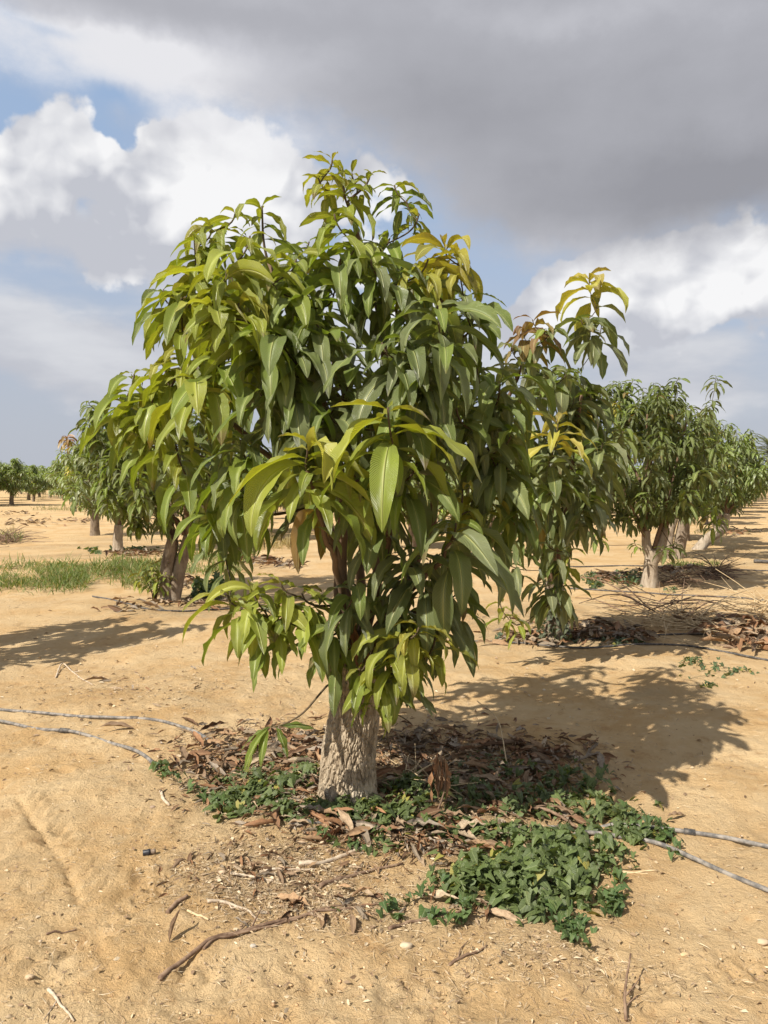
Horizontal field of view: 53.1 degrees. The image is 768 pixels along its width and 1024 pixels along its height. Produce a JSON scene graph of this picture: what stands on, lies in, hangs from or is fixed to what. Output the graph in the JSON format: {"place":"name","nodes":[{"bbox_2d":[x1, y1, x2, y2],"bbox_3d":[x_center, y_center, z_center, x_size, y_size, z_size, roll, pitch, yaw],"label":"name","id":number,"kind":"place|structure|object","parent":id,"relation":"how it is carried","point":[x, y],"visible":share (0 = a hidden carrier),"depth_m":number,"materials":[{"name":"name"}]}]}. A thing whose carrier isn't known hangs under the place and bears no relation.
{"place":"outdoors","nodes":[
{"label":"outdoors","id":0,"kind":"place"},
{"bbox_2d":[0,549,245,595],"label":"grass","id":1,"kind":"structure","parent":0,"point":[124,565],"depth_m":13.05,"materials":[{"name":"green plant"}]},
{"bbox_2d":[193,547,258,562],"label":"grass","id":2,"kind":"structure","parent":0,"point":[207,556],"depth_m":15.74,"materials":[{"name":"plant"}]},
{"bbox_2d":[261,527,290,551],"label":"grass","id":3,"kind":"structure","parent":0,"point":[286,542],"depth_m":18.85,"materials":[{"name":"beige plant"}]},
{"bbox_2d":[0,490,767,1023],"bbox_3d":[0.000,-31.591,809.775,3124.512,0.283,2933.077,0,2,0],"label":"ground","id":4,"kind":"structure","parent":0,"point":[106,634],"depth_m":3.79,"materials":[{"name":"beige sand"}]},
{"bbox_2d":[0,458,35,504],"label":"mango tree","id":5,"kind":"object","parent":4,"relation":"on","point":[13,472],"visible":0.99,"depth_m":50.42,"materials":[{"name":"green plant"}]},
{"bbox_2d":[0,523,50,547],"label":"brush heap","id":6,"kind":"object","parent":4,"relation":"on","point":[7,537],"visible":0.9,"depth_m":20.41,"materials":[{"name":"brown wood"}]},
{"bbox_2d":[12,464,42,499],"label":"mango tree","id":7,"kind":"object","parent":4,"relation":"on","point":[33,469],"visible":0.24,"depth_m":65.76,"materials":[{"name":"green plant"}]},
{"bbox_2d":[25,974,34,979],"bbox_3d":[-1.157,1.517,2.512,0.030,0.015,0.022,0,2,0],"label":"stone","id":8,"kind":"object","parent":4,"relation":"on","point":[27,976],"visible":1,"depth_m":2.51,"materials":[{"name":"beige stone"}]},
{"bbox_2d":[18,473,51,501],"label":"mango tree","id":9,"kind":"object","parent":4,"relation":"on","point":[39,483],"visible":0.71,"depth_m":61.85,"materials":[{"name":"green plant"}]},
{"bbox_2d":[0,491,78,543],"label":"grass","id":10,"kind":"structure","parent":4,"relation":"on","point":[15,534],"depth_m":40.50,"materials":[{"name":"brown plant"}]},
{"bbox_2d":[38,465,53,497],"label":"mango tree","id":11,"kind":"object","parent":4,"relation":"on","point":[44,471],"visible":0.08,"depth_m":73.28,"materials":[{"name":"green plant"}]},
{"bbox_2d":[43,460,64,499],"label":"mango tree","id":12,"kind":"object","parent":4,"relation":"on","point":[53,487],"visible":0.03,"depth_m":62.76,"materials":[{"name":"green plant"}]},
{"bbox_2d":[43,987,74,1021],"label":"stick","id":13,"kind":"object","parent":4,"relation":"on","point":[51,992],"visible":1,"depth_m":2.39,"materials":[{"name":"brown wood"}]},
{"bbox_2d":[46,929,76,934],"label":"stick","id":14,"kind":"object","parent":4,"relation":"on","point":[53,931],"visible":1,"depth_m":2.75,"materials":[{"name":"brown wood"}]},
{"bbox_2d":[44,464,89,511],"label":"mango tree","id":15,"kind":"object","parent":4,"relation":"on","point":[54,492],"visible":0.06,"depth_m":40.11,"materials":[{"name":"green plant"}]},
{"bbox_2d":[46,434,99,535],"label":"mango tree","id":16,"kind":"object","parent":4,"relation":"on","point":[94,527],"visible":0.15,"depth_m":22.82,"materials":[{"name":"green plant"}]},
{"bbox_2d":[55,663,92,684],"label":"stick","id":17,"kind":"object","parent":4,"relation":"on","point":[71,671],"visible":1,"depth_m":6.67,"materials":[{"name":"brown wood"}]},
{"bbox_2d":[84,676,106,680],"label":"fallen leaf","id":18,"kind":"object","parent":4,"relation":"on","point":[97,677],"visible":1,"depth_m":6.32,"materials":[{"name":"brown plant"}]},
{"bbox_2d":[53,432,163,551],"bbox_3d":[-6.115,-0.593,17.628,2.855,3.154,2.625,0,2,0],"label":"mango tree","id":19,"kind":"object","parent":4,"relation":"on","point":[117,536],"visible":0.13,"depth_m":17.37,"materials":[{"name":"green plant"}]},
{"bbox_2d":[100,721,133,728],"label":"fallen leaf","id":20,"kind":"object","parent":4,"relation":"on","point":[115,723],"visible":1,"depth_m":4.90,"materials":[{"name":"brown plant"}]},
{"bbox_2d":[143,848,155,855],"bbox_3d":[-1.014,1.469,3.324,0.055,0.027,0.027,-1,2,-18],"label":"hose connector","id":21,"kind":"object","parent":4,"relation":"on","point":[148,851],"visible":1,"depth_m":3.31,"materials":[{"name":"black plastic"}]},
{"bbox_2d":[61,382,241,602],"bbox_3d":[-2.922,-0.301,10.367,2.493,3.203,2.688,0,2,0],"label":"mango tree","id":22,"kind":"object","parent":4,"relation":"on","point":[119,500],"visible":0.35,"depth_m":9.97,"materials":[{"name":"green plant"}]},
{"bbox_2d":[128,558,176,598],"bbox_3d":[-3.133,0.949,10.499,0.725,0.624,0.544,0,2,0],"label":"mango sucker","id":23,"kind":"object","parent":4,"relation":"on","point":[155,586],"visible":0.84,"depth_m":10.40,"materials":[{"name":"green plant"}]},
{"bbox_2d":[90,573,236,612],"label":"leaf litter","id":24,"kind":"object","parent":4,"relation":"on","point":[189,578],"visible":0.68,"depth_m":10.08,"materials":[{"name":"brown plant"}]},
{"bbox_2d":[159,790,170,805],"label":"stick","id":25,"kind":"object","parent":4,"relation":"on","point":[163,798],"visible":1,"depth_m":3.85,"materials":[{"name":"brown wood"}]},
{"bbox_2d":[92,595,242,611],"bbox_3d":[-3.082,1.222,10.185,2.685,0.075,1.004,1,2,18],"label":"irrigation hose","id":26,"kind":"object","parent":4,"relation":"on","point":[161,609],"visible":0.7,"depth_m":9.81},
{"bbox_2d":[77,529,268,554],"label":"weeds","id":27,"kind":"object","parent":4,"relation":"on","point":[95,550],"visible":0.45,"depth_m":18.11,"materials":[{"name":"green plant"}]},
{"bbox_2d":[168,910,179,942],"bbox_3d":[-0.749,1.474,2.739,0.014,0.070,0.096,0,2,10],"label":"fallen leaf","id":28,"kind":"object","parent":4,"relation":"on","point":[173,921],"visible":1,"depth_m":2.73,"materials":[{"name":"brown plant"}]},
{"bbox_2d":[166,894,188,913],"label":"stick","id":29,"kind":"object","parent":4,"relation":"on","point":[174,905],"visible":1,"depth_m":2.92,"materials":[{"name":"brown wood"}]},
{"bbox_2d":[149,570,224,599],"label":"weeds","id":30,"kind":"object","parent":4,"relation":"on","point":[197,583],"visible":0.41,"depth_m":11.05,"materials":[{"name":"green plant"}]},
{"bbox_2d":[187,909,208,920],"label":"stick","id":31,"kind":"object","parent":4,"relation":"on","point":[197,915],"visible":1,"depth_m":2.86,"materials":[{"name":"wood"}]},
{"bbox_2d":[207,899,257,919],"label":"stick","id":32,"kind":"object","parent":4,"relation":"on","point":[230,904],"visible":0.98,"depth_m":2.94,"materials":[{"name":"brown wood"}]},
{"bbox_2d":[230,871,273,881],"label":"stick","id":33,"kind":"object","parent":4,"relation":"on","point":[249,876],"visible":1,"depth_m":3.14,"materials":[{"name":"brown wood"}]},
{"bbox_2d":[226,447,283,509],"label":"mango tree","id":34,"kind":"object","parent":4,"relation":"on","point":[265,459],"visible":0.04,"depth_m":21.85,"materials":[{"name":"green plant"}]},
{"bbox_2d":[157,900,392,980],"bbox_3d":[-0.391,1.499,2.814,0.919,0.052,0.166,-2,3,-33],"label":"stick","id":35,"kind":"object","parent":4,"relation":"on","point":[165,972],"visible":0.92,"depth_m":2.76,"materials":[{"name":"brown wood"}]},
{"bbox_2d":[202,903,356,949],"bbox_3d":[-0.377,1.507,2.825,0.601,0.021,0.050,-1,3,-30],"label":"stick","id":36,"kind":"object","parent":4,"relation":"on","point":[207,944],"visible":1,"depth_m":2.78,"materials":[{"name":"brown wood"}]},
{"bbox_2d":[6,666,567,934],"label":"leaf litter","id":37,"kind":"object","parent":4,"relation":"on","point":[369,893],"visible":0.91,"depth_m":3.04,"materials":[{"name":"brown plant"}]},
{"bbox_2d":[259,867,314,872],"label":"stick","id":38,"kind":"object","parent":4,"relation":"on","point":[274,868],"visible":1,"depth_m":3.19,"materials":[{"name":"brown wood"}]},
{"bbox_2d":[273,892,309,905],"bbox_3d":[-0.359,1.495,2.975,0.178,0.035,0.044,1,3,26],"label":"fallen leaf","id":39,"kind":"object","parent":4,"relation":"on","point":[292,896],"visible":1,"depth_m":2.98,"materials":[{"name":"beige plant"}]},
{"bbox_2d":[287,819,310,823],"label":"fallen leaf","id":40,"kind":"object","parent":4,"relation":"on","point":[300,820],"visible":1,"depth_m":3.56,"materials":[{"name":"beige plant"}]},
{"bbox_2d":[79,151,558,805],"bbox_3d":[-0.327,-0.120,3.929,2.420,3.303,2.059,0,2,0],"label":"mango tree","id":41,"kind":"object","parent":4,"relation":"on","point":[407,401],"visible":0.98,"depth_m":3.50,"materials":[{"name":"green plant"}]},
{"bbox_2d":[298,845,369,865],"bbox_3d":[-0.207,1.484,3.311,0.348,0.043,0.046,-1,3,-32],"label":"stick","id":42,"kind":"object","parent":4,"relation":"on","point":[317,863],"visible":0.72,"depth_m":3.28,"materials":[{"name":"brown wood"}]},
{"bbox_2d":[318,856,402,888],"bbox_3d":[-0.111,1.490,3.206,0.400,0.033,0.096,-1,3,-32],"label":"stick","id":43,"kind":"object","parent":4,"relation":"on","point":[331,881],"visible":1,"depth_m":3.18,"materials":[{"name":"brown wood"}]},
{"bbox_2d":[369,806,385,812],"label":"fallen leaf","id":44,"kind":"object","parent":4,"relation":"on","point":[377,808],"visible":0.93,"depth_m":3.64,"materials":[{"name":"brown plant"}]},
{"bbox_2d":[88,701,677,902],"bbox_3d":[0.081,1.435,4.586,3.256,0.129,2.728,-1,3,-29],"label":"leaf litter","id":45,"kind":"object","parent":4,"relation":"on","point":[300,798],"visible":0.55,"depth_m":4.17,"materials":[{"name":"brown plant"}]},
{"bbox_2d":[1,509,765,584],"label":"leaf litter","id":46,"kind":"object","parent":4,"relation":"on","point":[599,574],"visible":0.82,"depth_m":14.83,"materials":[{"name":"brown plant"}]},
{"bbox_2d":[0,588,767,1023],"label":"plant debris","id":47,"kind":"object","parent":4,"relation":"on","point":[330,902],"visible":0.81,"depth_m":2.98,"materials":[{"name":"beige plant"}]},
{"bbox_2d":[0,719,767,892],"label":"irrigation hose","id":48,"kind":"object","parent":4,"relation":"on","point":[646,840],"visible":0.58,"depth_m":3.58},
{"bbox_2d":[0,708,767,848],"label":"irrigation hose","id":49,"kind":"object","parent":4,"relation":"on","point":[686,831],"visible":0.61,"depth_m":4.88,"materials":[{"name":"grey plastic"}]},
{"bbox_2d":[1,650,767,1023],"bbox_3d":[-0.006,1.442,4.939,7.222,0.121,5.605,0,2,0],"label":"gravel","id":50,"kind":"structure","parent":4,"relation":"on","point":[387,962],"depth_m":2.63,"materials":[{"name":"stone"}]},
{"bbox_2d":[5,465,767,489],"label":"distant wood","id":51,"kind":"object","parent":4,"relation":"on","point":[48,468],"depth_m":129.81,"materials":[{"name":"green plant"}]},
{"bbox_2d":[163,712,616,853],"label":"leaf litter","id":52,"kind":"object","parent":4,"relation":"on","point":[351,831],"visible":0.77,"depth_m":4.32,"materials":[{"name":"brown plant"}]},
{"bbox_2d":[393,736,416,795],"bbox_3d":[0.119,1.394,4.179,0.015,0.153,0.616,0,2,-11],"label":"stick","id":53,"kind":"object","parent":4,"relation":"on","point":[405,759],"visible":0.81,"depth_m":4.21,"materials":[{"name":"brown wood"}]},
{"bbox_2d":[400,942,412,948],"bbox_3d":[0.079,1.532,2.717,0.048,0.023,0.032,0,2,0],"label":"stone","id":54,"kind":"object","parent":4,"relation":"on","point":[405,945],"visible":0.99,"depth_m":2.71,"materials":[{"name":"beige stone"}]},
{"bbox_2d":[151,750,672,856],"bbox_3d":[0.053,1.449,4.034,2.733,0.214,1.430,0,2,0],"label":"creeping vine","id":55,"kind":"object","parent":4,"relation":"on","point":[404,808],"visible":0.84,"depth_m":3.84,"materials":[{"name":"green plant"}]},
{"bbox_2d":[148,761,684,950],"bbox_3d":[-0.039,1.490,3.470,2.778,0.199,1.203,0,2,10],"label":"creeping vine","id":56,"kind":"object","parent":4,"relation":"on","point":[567,926],"visible":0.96,"depth_m":3.00,"materials":[{"name":"green plant"}]},
{"bbox_2d":[370,445,472,546],"bbox_3d":[0.687,-0.428,18.903,3.094,2.890,2.532,0,2,-2],"label":"mango tree","id":57,"kind":"object","parent":4,"relation":"on","point":[442,510],"visible":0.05,"depth_m":18.36,"materials":[{"name":"green plant"}]},
{"bbox_2d":[388,910,460,929],"bbox_3d":[0.156,1.523,2.883,0.323,0.034,0.028,-1,3,-28],"label":"stick","id":58,"kind":"object","parent":4,"relation":"on","point":[394,926],"visible":0.79,"depth_m":2.85,"materials":[{"name":"brown wood"}]},
{"bbox_2d":[375,750,477,798],"bbox_3d":[0.226,1.409,4.251,0.668,0.162,0.803,1,3,31],"label":"brush heap","id":59,"kind":"object","parent":4,"relation":"on","point":[406,769],"visible":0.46,"depth_m":4.16,"materials":[{"name":"wood"}]},
{"bbox_2d":[417,889,457,898],"bbox_3d":[0.209,1.510,3.023,0.168,0.036,0.042,1,2,15],"label":"fallen leaf","id":60,"kind":"object","parent":4,"relation":"on","point":[439,893],"visible":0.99,"depth_m":3.02,"materials":[{"name":"beige plant"}]},
{"bbox_2d":[428,752,451,813],"bbox_3d":[0.271,1.341,3.738,0.117,0.352,0.072,0,2,0],"label":"withered leaf bunch","id":61,"kind":"object","parent":4,"relation":"on","point":[442,773],"visible":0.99,"depth_m":3.73,"materials":[{"name":"brown plant"}]},
{"bbox_2d":[448,941,487,965],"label":"stick","id":62,"kind":"object","parent":4,"relation":"on","point":[453,961],"visible":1,"depth_m":2.67,"materials":[{"name":"brown wood"}]},
{"bbox_2d":[464,482,494,526],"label":"mango tree","id":63,"kind":"object","parent":4,"relation":"on","point":[490,510],"depth_m":22.84,"materials":[{"name":"green plant"}]},
{"bbox_2d":[477,701,506,760],"bbox_3d":[0.705,1.366,4.821,0.077,0.236,0.516,-1,2,-13],"label":"stick","id":64,"kind":"object","parent":4,"relation":"on","point":[500,729],"visible":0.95,"depth_m":4.83,"materials":[{"name":"wood"}]},
{"bbox_2d":[484,907,522,921],"bbox_3d":[0.452,1.528,2.913,0.158,0.038,0.031,1,3,24],"label":"fallen leaf","id":65,"kind":"object","parent":4,"relation":"on","point":[508,915],"visible":0.97,"depth_m":2.92,"materials":[{"name":"beige plant"}]},
{"bbox_2d":[425,821,638,927],"bbox_3d":[0.688,1.506,3.288,1.067,0.194,0.726,-1,3,-27],"label":"creeping vine","id":66,"kind":"object","parent":4,"relation":"on","point":[559,856],"visible":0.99,"depth_m":3.17,"materials":[{"name":"green plant"}]},
{"bbox_2d":[513,804,577,828],"bbox_3d":[0.803,1.502,3.830,0.424,0.063,0.093,2,3,39],"label":"stick","id":67,"kind":"object","parent":4,"relation":"on","point":[539,807],"visible":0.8,"depth_m":3.82,"materials":[{"name":"brown wood"}]},
{"bbox_2d":[485,267,642,649],"bbox_3d":[1.657,-0.382,7.113,1.603,3.613,2.353,0,2,0],"label":"mango tree","id":68,"kind":"object","parent":4,"relation":"on","point":[580,433],"visible":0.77,"depth_m":6.82,"materials":[{"name":"green plant"}]},
{"bbox_2d":[536,590,571,645],"bbox_3d":[1.737,1.081,7.796,0.382,0.586,0.247,0,2,0],"label":"climbing vine","id":69,"kind":"object","parent":68,"relation":"attached to","point":[542,627],"visible":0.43,"depth_m":7.75,"materials":[{"name":"green plant"}]},
{"bbox_2d":[473,614,664,647],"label":"leaf litter","id":70,"kind":"object","parent":4,"relation":"on","point":[600,627],"visible":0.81,"depth_m":8.03,"materials":[{"name":"brown plant"}]},
{"bbox_2d":[494,631,644,646],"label":"weeds","id":71,"kind":"object","parent":4,"relation":"on","point":[616,641],"visible":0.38,"depth_m":7.87,"materials":[{"name":"green plant"}]},
{"bbox_2d":[474,640,767,660],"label":"irrigation hose","id":72,"kind":"object","parent":4,"relation":"on","point":[706,648],"visible":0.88,"depth_m":7.61,"materials":[{"name":"black plastic"}]},
{"bbox_2d":[599,868,647,873],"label":"stick","id":73,"kind":"object","parent":4,"relation":"on","point":[630,871],"visible":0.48,"depth_m":3.29,"materials":[{"name":"wood"}]},
{"bbox_2d":[600,869,656,874],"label":"stick","id":74,"kind":"object","parent":4,"relation":"on","point":[650,870],"visible":0.37,"depth_m":3.29,"materials":[{"name":"wood"}]},
{"bbox_2d":[580,568,677,593],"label":"weeds","id":75,"kind":"object","parent":4,"relation":"on","point":[594,584],"visible":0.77,"depth_m":11.90,"materials":[{"name":"green plant"}]},
{"bbox_2d":[623,953,640,1020],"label":"stick","id":76,"kind":"object","parent":4,"relation":"on","point":[625,994],"visible":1,"depth_m":2.47,"materials":[{"name":"brown wood"}]},
{"bbox_2d":[575,375,733,587],"bbox_3d":[3.768,-0.405,11.498,2.698,3.194,2.747,0,2,0],"label":"mango tree","id":77,"kind":"object","parent":4,"relation":"on","point":[655,415],"visible":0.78,"depth_m":11.03,"materials":[{"name":"green plant"}]},
{"bbox_2d":[580,633,752,641],"bbox_3d":[3.204,1.319,8.103,2.498,0.053,0.370,0,2,0],"label":"irrigation hose","id":78,"kind":"object","parent":4,"relation":"on","point":[658,634],"visible":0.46,"depth_m":8.24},
{"bbox_2d":[570,587,767,601],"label":"irrigation hose","id":79,"kind":"object","parent":4,"relation":"on","point":[661,593],"visible":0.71,"depth_m":10.97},
{"bbox_2d":[570,565,767,570],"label":"irrigation hose","id":80,"kind":"object","parent":4,"relation":"on","point":[660,566],"visible":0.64,"depth_m":13.91,"materials":[{"name":"grey plastic"}]},
{"bbox_2d":[575,573,765,625],"bbox_3d":[3.451,1.026,9.521,2.364,0.525,1.904,0,2,0],"label":"brush heap","id":81,"kind":"object","parent":4,"relation":"on","point":[659,601],"visible":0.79,"depth_m":9.35,"materials":[{"name":"brown wood"}]},
{"bbox_2d":[578,588,766,648],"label":"brush heap","id":82,"kind":"object","parent":4,"relation":"on","point":[670,619],"visible":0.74,"depth_m":8.85,"materials":[{"name":"wood"}]},
{"bbox_2d":[628,562,723,592],"bbox_3d":[4.585,0.963,11.878,1.606,0.334,1.954,0,2,0],"label":"brush heap","id":83,"kind":"object","parent":4,"relation":"on","point":[674,577],"visible":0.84,"depth_m":11.84,"materials":[{"name":"brown wood"}]},
{"bbox_2d":[667,811,684,815],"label":"fallen leaf","id":84,"kind":"object","parent":4,"relation":"on","point":[676,813],"visible":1,"depth_m":3.77,"materials":[{"name":"brown plant"}]},
{"bbox_2d":[616,402,742,558],"bbox_3d":[5.914,-0.567,15.411,2.485,3.194,2.277,-2,3,-39],"label":"mango tree","id":85,"kind":"object","parent":4,"relation":"on","point":[681,534],"visible":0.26,"depth_m":15.23,"materials":[{"name":"green plant"}]},
{"bbox_2d":[638,473,724,540],"bbox_3d":[7.992,-0.381,20.494,2.688,2.476,2.261,1,2,18],"label":"mango tree","id":86,"kind":"object","parent":4,"relation":"on","point":[688,536],"visible":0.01,"depth_m":20.33,"materials":[{"name":"green plant"}]},
{"bbox_2d":[680,952,689,956],"bbox_3d":[1.063,1.564,2.718,0.033,0.017,0.024,0,2,0],"label":"stone","id":87,"kind":"object","parent":4,"relation":"on","point":[684,954],"visible":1,"depth_m":2.71,"materials":[{"name":"beige stone"}]},
{"bbox_2d":[683,550,752,580],"bbox_3d":[5.564,0.869,12.895,1.076,0.458,1.444,2,3,35],"label":"brush heap","id":88,"kind":"object","parent":4,"relation":"on","point":[712,570],"visible":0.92,"depth_m":12.79,"materials":[{"name":"brown wood"}]},
{"bbox_2d":[678,656,758,688],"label":"weeds","id":89,"kind":"object","parent":4,"relation":"on","point":[714,667],"visible":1,"depth_m":6.67,"materials":[{"name":"green plant"}]},
{"bbox_2d":[671,610,767,651],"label":"leaf litter","id":90,"kind":"object","parent":4,"relation":"on","point":[739,634],"visible":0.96,"depth_m":8.10,"materials":[{"name":"brown plant"}]},
{"bbox_2d":[684,421,767,549],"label":"mango tree","id":91,"kind":"object","parent":4,"relation":"on","point":[753,477],"visible":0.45,"depth_m":17.77,"materials":[{"name":"green plant"}]},
{"bbox_2d":[688,569,767,626],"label":"brush heap","id":92,"kind":"object","parent":4,"relation":"on","point":[759,601],"visible":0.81,"depth_m":9.45,"materials":[{"name":"wood"}]},
{"bbox_2d":[716,441,764,518],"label":"mango tree","id":93,"kind":"object","parent":4,"relation":"on","point":[739,482],"visible":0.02,"depth_m":23.59,"materials":[{"name":"green plant"}]},
{"bbox_2d":[736,473,767,512],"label":"mango tree","id":94,"kind":"object","parent":4,"relation":"on","point":[754,495],"visible":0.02,"depth_m":39.66,"materials":[{"name":"green plant"}]},
{"bbox_2d":[753,433,767,459],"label":"tree","id":95,"kind":"object","parent":4,"relation":"on","point":[764,438],"visible":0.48,"depth_m":52.98,"materials":[{"name":"green plant"}]},
{"bbox_2d":[754,559,767,562],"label":"water pipe","id":96,"kind":"object","parent":4,"relation":"on","point":[759,561],"visible":1,"depth_m":15.03,"materials":[{"name":"grey plastic"}]},
{"bbox_2d":[757,938,767,945],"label":"stone","id":97,"kind":"object","parent":4,"relation":"on","point":[762,942],"visible":1,"depth_m":2.75,"materials":[{"name":"beige stone"}]},
{"bbox_2d":[0,0,767,469],"label":"sky","id":98,"kind":"structure","parent":0,"point":[565,138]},
{"bbox_2d":[665,529,749,566],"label":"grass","id":99,"kind":"structure","parent":0,"point":[680,563],"depth_m":14.29,"materials":[{"name":"brown plant"}]}
]}

